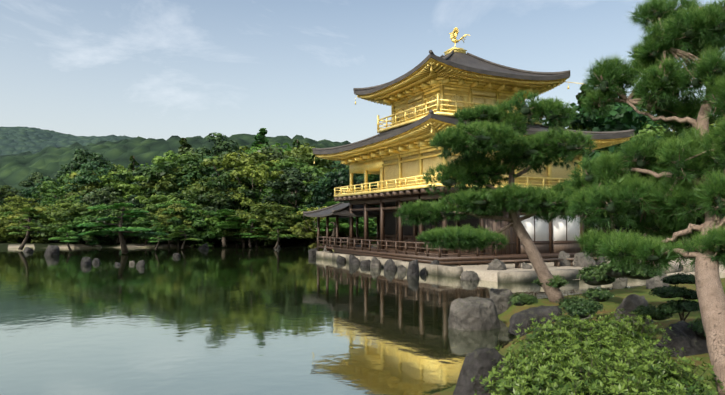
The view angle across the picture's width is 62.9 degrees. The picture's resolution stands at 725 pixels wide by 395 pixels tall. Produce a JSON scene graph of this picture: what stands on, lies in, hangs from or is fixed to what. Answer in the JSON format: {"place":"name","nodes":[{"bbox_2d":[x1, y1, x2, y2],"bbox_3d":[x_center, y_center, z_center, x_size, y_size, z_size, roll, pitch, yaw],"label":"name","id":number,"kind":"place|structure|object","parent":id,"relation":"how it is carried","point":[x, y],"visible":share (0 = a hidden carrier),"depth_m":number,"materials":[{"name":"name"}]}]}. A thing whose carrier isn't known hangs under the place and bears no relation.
{"place":"outdoors","nodes":[
{"label":"outdoors","id":0,"kind":"place"},
{"bbox_2d":[0,126,627,224],"bbox_3d":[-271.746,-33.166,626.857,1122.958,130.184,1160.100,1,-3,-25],"label":"hills","id":1,"kind":"structure","parent":0,"point":[25,152],"depth_m":300.74,"materials":[{"name":"plant"}]},
{"bbox_2d":[0,245,724,394],"bbox_3d":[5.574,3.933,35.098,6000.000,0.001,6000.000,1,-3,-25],"label":"pond water","id":2,"kind":"structure","parent":0,"point":[264,320],"depth_m":14.03,"materials":[{"name":"liquid"}]},
{"bbox_2d":[0,225,724,394],"bbox_3d":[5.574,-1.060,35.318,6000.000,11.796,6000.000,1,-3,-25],"label":"terrain","id":3,"kind":"structure","parent":0,"point":[484,273],"depth_m":16.53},
{"bbox_2d":[0,211,14,241],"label":"shore bush","id":4,"kind":"object","parent":3,"relation":"on","point":[6,213],"visible":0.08,"depth_m":62.16,"materials":[{"name":"green plant"}]},
{"bbox_2d":[0,188,15,204],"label":"tree","id":5,"kind":"object","parent":3,"relation":"on","point":[7,195],"visible":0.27,"depth_m":103.53,"materials":[{"name":"green plant"}]},
{"bbox_2d":[0,185,20,198],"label":"tree","id":6,"kind":"object","parent":3,"relation":"on","point":[5,188],"visible":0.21,"depth_m":124.18,"materials":[{"name":"green plant"}]},
{"bbox_2d":[0,222,22,242],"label":"shore bush","id":7,"kind":"object","parent":3,"relation":"on","point":[5,238],"visible":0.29,"depth_m":60.15,"materials":[{"name":"green plant"}]},
{"bbox_2d":[0,214,35,241],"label":"shore bush","id":8,"kind":"object","parent":3,"relation":"on","point":[19,234],"depth_m":61.30,"materials":[{"name":"green plant"}]},
{"bbox_2d":[0,195,41,211],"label":"tree","id":9,"kind":"object","parent":3,"relation":"on","point":[14,206],"visible":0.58,"depth_m":82.29,"materials":[{"name":"green plant"}]},
{"bbox_2d":[8,211,36,242],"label":"shore bush","id":10,"kind":"object","parent":3,"relation":"on","point":[26,221],"visible":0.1,"depth_m":60.79,"materials":[{"name":"green plant"}]},
{"bbox_2d":[0,205,54,242],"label":"shore bush","id":11,"kind":"object","parent":3,"relation":"on","point":[38,238],"visible":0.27,"depth_m":60.00,"materials":[{"name":"green plant"}]},
{"bbox_2d":[5,207,58,249],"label":"shore pine","id":12,"kind":"object","parent":3,"relation":"on","point":[27,225],"visible":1,"depth_m":51.96,"materials":[{"name":"plant"}]},
{"bbox_2d":[16,172,56,205],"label":"emergent tree","id":13,"kind":"object","parent":3,"relation":"on","point":[36,177],"visible":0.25,"depth_m":109.08,"materials":[{"name":"green plant"}]},
{"bbox_2d":[19,177,61,203],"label":"tree","id":14,"kind":"object","parent":3,"relation":"on","point":[29,191],"visible":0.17,"depth_m":100.92,"materials":[{"name":"green plant"}]},
{"bbox_2d":[37,208,77,242],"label":"shore bush","id":15,"kind":"object","parent":3,"relation":"on","point":[52,219],"visible":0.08,"depth_m":60.02,"materials":[{"name":"green plant"}]},
{"bbox_2d":[41,186,74,207],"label":"tree","id":16,"kind":"object","parent":3,"relation":"on","point":[55,192],"visible":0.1,"depth_m":81.66,"materials":[{"name":"green plant"}]},
{"bbox_2d":[35,199,87,242],"bbox_3d":[-30.920,2.931,61.829,6.321,5.596,6.032,0,-3,3],"label":"shore bush","id":17,"kind":"object","parent":3,"relation":"on","point":[62,203],"visible":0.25,"depth_m":60.31,"materials":[{"name":"green plant"}]},
{"bbox_2d":[48,225,77,250],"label":"shore pine","id":18,"kind":"object","parent":3,"relation":"on","point":[67,231],"visible":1,"depth_m":48.85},
{"bbox_2d":[31,170,94,205],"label":"tree","id":19,"kind":"object","parent":3,"relation":"on","point":[54,185],"visible":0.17,"depth_m":93.78,"materials":[{"name":"green plant"}]},
{"bbox_2d":[30,202,109,242],"bbox_3d":[-28.967,3.192,61.335,9.160,5.343,9.028,-2,-3,34],"label":"shore bush","id":20,"kind":"object","parent":3,"relation":"on","point":[68,210],"visible":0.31,"depth_m":59.07,"materials":[{"name":"green plant"}]},
{"bbox_2d":[60,182,102,200],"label":"tree","id":21,"kind":"object","parent":3,"relation":"on","point":[92,186],"visible":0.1,"depth_m":75.22,"materials":[{"name":"green plant"}]},
{"bbox_2d":[48,215,115,246],"bbox_3d":[-27.922,3.577,59.780,6.385,3.724,6.293,-2,-3,40],"label":"shore bush","id":22,"kind":"object","parent":3,"relation":"on","point":[78,220],"visible":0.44,"depth_m":58.30,"materials":[{"name":"green plant"}]},
{"bbox_2d":[54,149,116,179],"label":"emergent tree","id":23,"kind":"object","parent":3,"relation":"on","point":[75,164],"visible":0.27,"depth_m":117.55,"materials":[{"name":"green plant"}]},
{"bbox_2d":[61,211,116,243],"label":"shore bush","id":24,"kind":"object","parent":3,"relation":"on","point":[86,215],"visible":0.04,"depth_m":60.10,"materials":[{"name":"green plant"}]},
{"bbox_2d":[75,197,107,209],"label":"tree","id":25,"kind":"object","parent":3,"relation":"on","point":[81,203],"visible":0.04,"depth_m":68.42,"materials":[{"name":"green plant"}]},
{"bbox_2d":[63,163,122,201],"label":"tree","id":26,"kind":"object","parent":3,"relation":"on","point":[84,178],"visible":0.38,"depth_m":75.52,"materials":[{"name":"green plant"}]},
{"bbox_2d":[66,170,121,189],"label":"tree","id":27,"kind":"object","parent":3,"relation":"on","point":[73,175],"visible":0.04,"depth_m":91.45,"materials":[{"name":"green plant"}]},
{"bbox_2d":[84,203,114,242],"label":"shore bush","id":28,"kind":"object","parent":3,"relation":"on","point":[93,210],"visible":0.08,"depth_m":60.80,"materials":[{"name":"green plant"}]},
{"bbox_2d":[90,161,112,170],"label":"tree","id":29,"kind":"object","parent":3,"relation":"on","point":[97,163],"visible":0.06,"depth_m":116.78,"materials":[{"name":"green plant"}]},
{"bbox_2d":[81,186,129,239],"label":"tree","id":30,"kind":"object","parent":3,"relation":"on","point":[104,195],"visible":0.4,"depth_m":66.78,"materials":[{"name":"green plant"}]},
{"bbox_2d":[67,170,150,204],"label":"tree","id":31,"kind":"object","parent":3,"relation":"on","point":[129,190],"visible":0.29,"depth_m":75.31,"materials":[{"name":"green plant"}]},
{"bbox_2d":[96,164,128,171],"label":"tree","id":32,"kind":"object","parent":3,"relation":"on","point":[119,167],"visible":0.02,"depth_m":118.70,"materials":[{"name":"green plant"}]},
{"bbox_2d":[76,203,168,253],"bbox_3d":[-19.002,2.358,46.089,7.360,3.997,5.381,-1,-3,23],"label":"shore pine","id":33,"kind":"object","parent":3,"relation":"on","point":[120,230],"visible":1,"depth_m":45.57,"materials":[{"name":"plant"}]},
{"bbox_2d":[90,202,154,243],"bbox_3d":[-24.681,3.080,60.688,6.700,5.182,6.857,0,-3,6],"label":"shore bush","id":34,"kind":"object","parent":3,"relation":"on","point":[125,223],"visible":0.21,"depth_m":59.56,"materials":[{"name":"green plant"}]},
{"bbox_2d":[108,213,140,241],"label":"shore bush","id":35,"kind":"object","parent":3,"relation":"on","point":[110,215],"visible":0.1,"depth_m":59.44,"materials":[{"name":"green plant"}]},
{"bbox_2d":[128,155,139,172],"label":"emergent tree","id":36,"kind":"object","parent":3,"relation":"on","point":[131,166],"visible":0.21,"depth_m":100.55,"materials":[{"name":"green plant"}]},
{"bbox_2d":[117,166,151,192],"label":"tree","id":37,"kind":"object","parent":3,"relation":"on","point":[136,173],"visible":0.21,"depth_m":92.30,"materials":[{"name":"green plant"}]},
{"bbox_2d":[114,163,156,171],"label":"tree","id":38,"kind":"object","parent":3,"relation":"on","point":[141,166],"visible":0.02,"depth_m":123.96,"materials":[{"name":"green plant"}]},
{"bbox_2d":[128,195,151,239],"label":"tree","id":39,"kind":"object","parent":3,"relation":"on","point":[137,204],"visible":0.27,"depth_m":67.78,"materials":[{"name":"green plant"}]},
{"bbox_2d":[128,215,158,244],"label":"shore bush","id":40,"kind":"object","parent":3,"relation":"on","point":[142,221],"visible":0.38,"depth_m":58.95,"materials":[{"name":"green plant"}]},
{"bbox_2d":[124,212,164,243],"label":"shore bush","id":41,"kind":"object","parent":3,"relation":"on","point":[130,238],"visible":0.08,"depth_m":60.68,"materials":[{"name":"green plant"}]},
{"bbox_2d":[140,215,163,243],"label":"shore bush","id":42,"kind":"object","parent":3,"relation":"on","point":[149,224],"visible":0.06,"depth_m":60.99,"materials":[{"name":"green plant"}]},
{"bbox_2d":[135,193,176,239],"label":"tree","id":43,"kind":"object","parent":3,"relation":"on","point":[154,199],"visible":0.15,"depth_m":67.81,"materials":[{"name":"green plant"}]},
{"bbox_2d":[148,227,171,250],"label":"shore pine","id":44,"kind":"object","parent":3,"relation":"on","point":[159,236],"visible":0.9,"depth_m":50.47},
{"bbox_2d":[147,220,183,246],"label":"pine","id":45,"kind":"object","parent":3,"relation":"on","point":[173,239],"visible":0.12,"depth_m":59.07,"materials":[{"name":"green plant"}]},
{"bbox_2d":[152,150,186,163],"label":"tree","id":46,"kind":"object","parent":3,"relation":"on","point":[168,155],"visible":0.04,"depth_m":96.68,"materials":[{"name":"green plant"}]},
{"bbox_2d":[126,152,216,195],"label":"tree","id":47,"kind":"object","parent":3,"relation":"on","point":[160,170],"visible":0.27,"depth_m":79.05,"materials":[{"name":"green plant"}]},
{"bbox_2d":[139,166,205,203],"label":"tree","id":48,"kind":"object","parent":3,"relation":"on","point":[167,185],"visible":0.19,"depth_m":77.91,"materials":[{"name":"green plant"}]},
{"bbox_2d":[154,200,197,220],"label":"tree","id":49,"kind":"object","parent":3,"relation":"on","point":[187,204],"visible":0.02,"depth_m":65.09,"materials":[{"name":"green plant"}]},
{"bbox_2d":[150,203,202,246],"bbox_3d":[-18.956,3.278,60.615,6.145,5.441,5.864,1,-3,-13],"label":"shore bush","id":50,"kind":"object","parent":3,"relation":"on","point":[165,217],"visible":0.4,"depth_m":59.03,"materials":[{"name":"green plant"}]},
{"bbox_2d":[146,198,206,215],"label":"tree","id":51,"kind":"object","parent":3,"relation":"on","point":[152,208],"depth_m":65.99,"materials":[{"name":"green plant"}]},
{"bbox_2d":[163,147,196,163],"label":"tree","id":52,"kind":"object","parent":3,"relation":"on","point":[185,150],"depth_m":116.98,"materials":[{"name":"green plant"}]},
{"bbox_2d":[167,225,201,248],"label":"shore pine","id":53,"kind":"object","parent":3,"relation":"on","point":[176,233],"visible":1,"depth_m":54.14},
{"bbox_2d":[178,138,191,153],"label":"emergent tree","id":54,"kind":"object","parent":3,"relation":"on","point":[183,143],"visible":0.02,"depth_m":122.89,"materials":[{"name":"green plant"}]},
{"bbox_2d":[151,205,220,246],"bbox_3d":[-17.071,3.485,60.311,7.744,5.308,7.185,0,-3,-2],"label":"shore bush","id":55,"kind":"object","parent":3,"relation":"on","point":[196,223],"visible":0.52,"depth_m":58.68,"materials":[{"name":"green plant"}]},
{"bbox_2d":[164,212,210,246],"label":"shore bush","id":56,"kind":"object","parent":3,"relation":"on","point":[192,244],"visible":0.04,"depth_m":60.39,"materials":[{"name":"green plant"}]},
{"bbox_2d":[165,186,220,208],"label":"tree","id":57,"kind":"object","parent":3,"relation":"on","point":[191,195],"visible":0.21,"depth_m":70.51,"materials":[{"name":"green plant"}]},
{"bbox_2d":[170,156,227,193],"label":"tree","id":58,"kind":"object","parent":3,"relation":"on","point":[207,172],"visible":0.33,"depth_m":78.16,"materials":[{"name":"green plant"}]},
{"bbox_2d":[174,132,241,162],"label":"emergent tree","id":59,"kind":"object","parent":3,"relation":"on","point":[222,146],"visible":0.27,"depth_m":96.86,"materials":[{"name":"green plant"}]},
{"bbox_2d":[177,187,245,209],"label":"tree","id":60,"kind":"object","parent":3,"relation":"on","point":[222,201],"visible":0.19,"depth_m":68.58,"materials":[{"name":"green plant"}]},
{"bbox_2d":[188,215,235,246],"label":"shore bush","id":61,"kind":"object","parent":3,"relation":"on","point":[212,222],"visible":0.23,"depth_m":58.77,"materials":[{"name":"green plant"}]},
{"bbox_2d":[197,207,228,217],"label":"tree","id":62,"kind":"object","parent":3,"relation":"on","point":[212,208],"visible":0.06,"depth_m":63.25,"materials":[{"name":"green plant"}]},
{"bbox_2d":[182,180,244,204],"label":"tree","id":63,"kind":"object","parent":3,"relation":"on","point":[195,184],"depth_m":76.24,"materials":[{"name":"green plant"}]},
{"bbox_2d":[206,215,246,245],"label":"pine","id":64,"kind":"object","parent":3,"relation":"on","point":[220,243],"visible":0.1,"depth_m":60.18,"materials":[{"name":"green plant"}]},
{"bbox_2d":[213,209,241,246],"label":"shore pine","id":65,"kind":"object","parent":3,"relation":"on","point":[227,224],"visible":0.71,"depth_m":57.11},
{"bbox_2d":[190,170,269,210],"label":"tree","id":66,"kind":"object","parent":3,"relation":"on","point":[219,184],"visible":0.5,"depth_m":69.99,"materials":[{"name":"green plant"}]},
{"bbox_2d":[199,150,269,165],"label":"tree","id":67,"kind":"object","parent":3,"relation":"on","point":[222,156],"visible":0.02,"depth_m":92.55,"materials":[{"name":"green plant"}]},
{"bbox_2d":[224,213,252,246],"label":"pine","id":68,"kind":"object","parent":3,"relation":"on","point":[229,238],"visible":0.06,"depth_m":60.80,"materials":[{"name":"green plant"}]},
{"bbox_2d":[194,152,286,195],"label":"tree","id":69,"kind":"object","parent":3,"relation":"on","point":[231,161],"visible":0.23,"depth_m":75.95,"materials":[{"name":"green plant"}]},
{"bbox_2d":[223,215,263,246],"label":"shore bush","id":70,"kind":"object","parent":3,"relation":"on","point":[242,240],"visible":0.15,"depth_m":59.49,"materials":[{"name":"green plant"}]},
{"bbox_2d":[239,146,250,152],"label":"tree","id":71,"kind":"object","parent":3,"relation":"on","point":[244,148],"depth_m":116.85,"materials":[{"name":"green plant"}]},
{"bbox_2d":[233,219,267,247],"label":"shore pine","id":72,"kind":"object","parent":3,"relation":"on","point":[250,234],"visible":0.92,"depth_m":57.01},
{"bbox_2d":[224,164,281,210],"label":"tree","id":73,"kind":"object","parent":3,"relation":"on","point":[261,179],"visible":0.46,"depth_m":70.47,"materials":[{"name":"green plant"}]},
{"bbox_2d":[223,213,287,246],"bbox_3d":[-10.600,3.722,59.684,6.386,4.377,5.925,0,-3,-2],"label":"shore bush","id":74,"kind":"object","parent":3,"relation":"on","point":[266,227],"visible":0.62,"depth_m":58.54,"materials":[{"name":"green plant"}]},
{"bbox_2d":[219,147,302,183],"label":"tree","id":75,"kind":"object","parent":3,"relation":"on","point":[276,155],"visible":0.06,"depth_m":82.64,"materials":[{"name":"green plant"}]},
{"bbox_2d":[252,128,269,147],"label":"emergent tree","id":76,"kind":"object","parent":3,"relation":"on","point":[262,137],"visible":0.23,"depth_m":120.25,"materials":[{"name":"green plant"}]},
{"bbox_2d":[241,187,292,212],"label":"tree","id":77,"kind":"object","parent":3,"relation":"on","point":[268,190],"visible":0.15,"depth_m":69.41,"materials":[{"name":"green plant"}]},
{"bbox_2d":[235,201,300,233],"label":"tree","id":78,"kind":"object","parent":3,"relation":"on","point":[275,212],"visible":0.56,"depth_m":60.64,"materials":[{"name":"green plant"}]},
{"bbox_2d":[246,213,292,245],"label":"shore bush","id":79,"kind":"object","parent":3,"relation":"on","point":[280,241],"visible":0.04,"depth_m":62.37,"materials":[{"name":"green plant"}]},
{"bbox_2d":[227,157,333,196],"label":"tree","id":80,"kind":"object","parent":3,"relation":"on","point":[314,170],"visible":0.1,"depth_m":76.98,"materials":[{"name":"green plant"}]},
{"bbox_2d":[266,204,296,243],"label":"tree","id":81,"kind":"object","parent":3,"relation":"on","point":[289,205],"visible":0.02,"depth_m":65.75,"materials":[{"name":"green plant"}]},
{"bbox_2d":[268,222,297,248],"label":"shore pine","id":82,"kind":"object","parent":3,"relation":"on","point":[280,226],"visible":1,"depth_m":53.94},
{"bbox_2d":[245,143,327,172],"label":"tree","id":83,"kind":"object","parent":3,"relation":"on","point":[256,148],"depth_m":94.52,"materials":[{"name":"green plant"}]},
{"bbox_2d":[292,139,300,150],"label":"emergent tree","id":84,"kind":"object","parent":3,"relation":"on","point":[296,142],"visible":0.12,"depth_m":104.51,"materials":[{"name":"green plant"}]},
{"bbox_2d":[261,167,333,241],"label":"tree","id":85,"kind":"object","parent":3,"relation":"on","point":[293,180],"visible":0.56,"depth_m":66.14,"materials":[{"name":"green plant"}]},
{"bbox_2d":[283,207,314,242],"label":"tree","id":86,"kind":"object","parent":3,"relation":"on","point":[301,219],"visible":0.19,"depth_m":62.00,"materials":[{"name":"green plant"}]},
{"bbox_2d":[269,143,348,180],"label":"tree","id":87,"kind":"object","parent":3,"relation":"on","point":[305,153],"visible":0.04,"depth_m":92.87,"materials":[{"name":"green plant"}]},
{"bbox_2d":[287,206,342,242],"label":"shore bush","id":88,"kind":"object","parent":3,"relation":"on","point":[302,229],"visible":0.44,"depth_m":56.89,"materials":[{"name":"green plant"}]},
{"bbox_2d":[292,176,345,239],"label":"tree","id":89,"kind":"object","parent":3,"relation":"on","point":[307,197],"visible":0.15,"depth_m":66.44,"materials":[{"name":"green plant"}]},
{"bbox_2d":[308,160,336,172],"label":"tree","id":90,"kind":"object","parent":3,"relation":"on","point":[321,164],"visible":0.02,"depth_m":95.15,"materials":[{"name":"green plant"}]},
{"bbox_2d":[305,161,369,209],"bbox_3d":[-2.543,0.573,64.255,7.027,8.960,6.873,1,-3,-23],"label":"tree","id":91,"kind":"object","parent":3,"relation":"on","point":[341,178],"visible":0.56,"depth_m":63.06,"materials":[{"name":"green plant"}]},
{"bbox_2d":[314,201,372,242],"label":"shore pine","id":92,"kind":"object","parent":3,"relation":"on","point":[332,222],"visible":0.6,"depth_m":53.74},
{"bbox_2d":[320,217,376,243],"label":"shore bush","id":93,"kind":"object","parent":3,"relation":"on","point":[373,232],"visible":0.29,"depth_m":55.69,"materials":[{"name":"green plant"}]},
{"bbox_2d":[319,165,379,207],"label":"tree","id":94,"kind":"object","parent":3,"relation":"on","point":[376,177],"visible":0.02,"depth_m":66.91,"materials":[{"name":"green plant"}]},
{"bbox_2d":[23,243,707,394],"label":"boulders","id":95,"kind":"object","parent":3,"relation":"on","point":[478,363],"depth_m":13.25,"materials":[{"name":"stone"}]},
{"bbox_2d":[393,89,596,302],"bbox_3d":[3.606,0.027,15.299,4.599,5.508,3.421,1,-3,-25],"label":"pine","id":96,"kind":"object","parent":3,"relation":"on","point":[516,145],"depth_m":15.11,"materials":[{"name":"plant"}]},
{"bbox_2d":[405,106,578,243],"bbox_3d":[3.490,-0.559,15.411,4.682,3.523,1.932,0,-3,-5],"label":"pine tree","id":97,"kind":"object","parent":96,"relation":"attached to","point":[525,110],"visible":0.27,"depth_m":15.11,"materials":[{"name":"plant"}]},
{"bbox_2d":[303,27,694,282],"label":"golden pavilion","id":98,"kind":"structure","parent":3,"relation":"on","point":[427,95],"depth_m":32.60,"materials":[{"name":"gold metal"}]},
{"bbox_2d":[559,122,608,152],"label":"tree","id":99,"kind":"object","parent":3,"relation":"on","point":[580,128],"visible":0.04,"depth_m":51.66,"materials":[{"name":"green plant"}]},
{"bbox_2d":[576,84,592,230],"bbox_3d":[22.679,-3.369,59.924,4.714,16.460,5.070,0,-3,-4],"label":"tree","id":100,"kind":"object","parent":3,"relation":"on","point":[578,95],"depth_m":60.07,"materials":[{"name":"green plant"}]},
{"bbox_2d":[471,308,724,394],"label":"azalea","id":101,"kind":"object","parent":3,"relation":"on","point":[557,385],"depth_m":5.99,"materials":[{"name":"plant"}]},
{"bbox_2d":[583,169,619,235],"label":"tree","id":102,"kind":"object","parent":3,"relation":"on","point":[593,221],"depth_m":42.93,"materials":[{"name":"green plant"}]},
{"bbox_2d":[584,158,650,237],"bbox_3d":[17.556,0.515,41.724,8.810,7.101,8.683,0,-3,-11],"label":"tree","id":103,"kind":"object","parent":3,"relation":"on","point":[613,228],"visible":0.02,"depth_m":41.52,"materials":[{"name":"green plant"}]},
{"bbox_2d":[541,91,710,234],"bbox_3d":[20.715,-2.387,50.004,16.919,13.636,16.675,-2,-3,38],"label":"tree","id":104,"kind":"object","parent":3,"relation":"on","point":[627,117],"visible":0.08,"depth_m":45.27,"materials":[{"name":"green plant"}]},
{"bbox_2d":[612,206,647,236],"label":"tree","id":105,"kind":"object","parent":3,"relation":"on","point":[618,228],"depth_m":40.05,"materials":[{"name":"green plant"}]},
{"bbox_2d":[607,124,676,151],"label":"tree","id":106,"kind":"object","parent":3,"relation":"on","point":[653,132],"visible":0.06,"depth_m":47.07,"materials":[{"name":"green plant"}]},
{"bbox_2d":[564,0,724,394],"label":"pine","id":107,"kind":"object","parent":3,"relation":"on","point":[629,181],"depth_m":7.88,"materials":[{"name":"plant"}]},
{"bbox_2d":[579,9,724,260],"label":"pine tree","id":108,"kind":"object","parent":107,"relation":"attached to","point":[640,163],"visible":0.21,"depth_m":8.04,"materials":[{"name":"plant"}]},
{"bbox_2d":[654,116,719,242],"bbox_3d":[31.005,-2.282,57.864,11.527,14.102,10.999,0,-3,0],"label":"tree","id":109,"kind":"object","parent":3,"relation":"on","point":[674,131],"depth_m":57.11,"materials":[{"name":"green plant"}]},
{"bbox_2d":[0,0,724,142],"label":"sky","id":110,"kind":"structure","parent":0,"point":[156,69],"materials":[{"name":"blue"}]},
{"bbox_2d":[507,261,705,337],"bbox_3d":[4.651,1.839,12.016,3.362,1.089,7.669,-1,-3,13],"label":"shrub","id":111,"kind":"object","parent":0,"point":[582,305],"depth_m":10.82,"materials":[{"name":"plant"}]},
{"bbox_2d":[673,288,689,320],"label":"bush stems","id":112,"kind":"object","parent":111,"relation":"on","point":[682,317],"visible":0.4,"depth_m":9.41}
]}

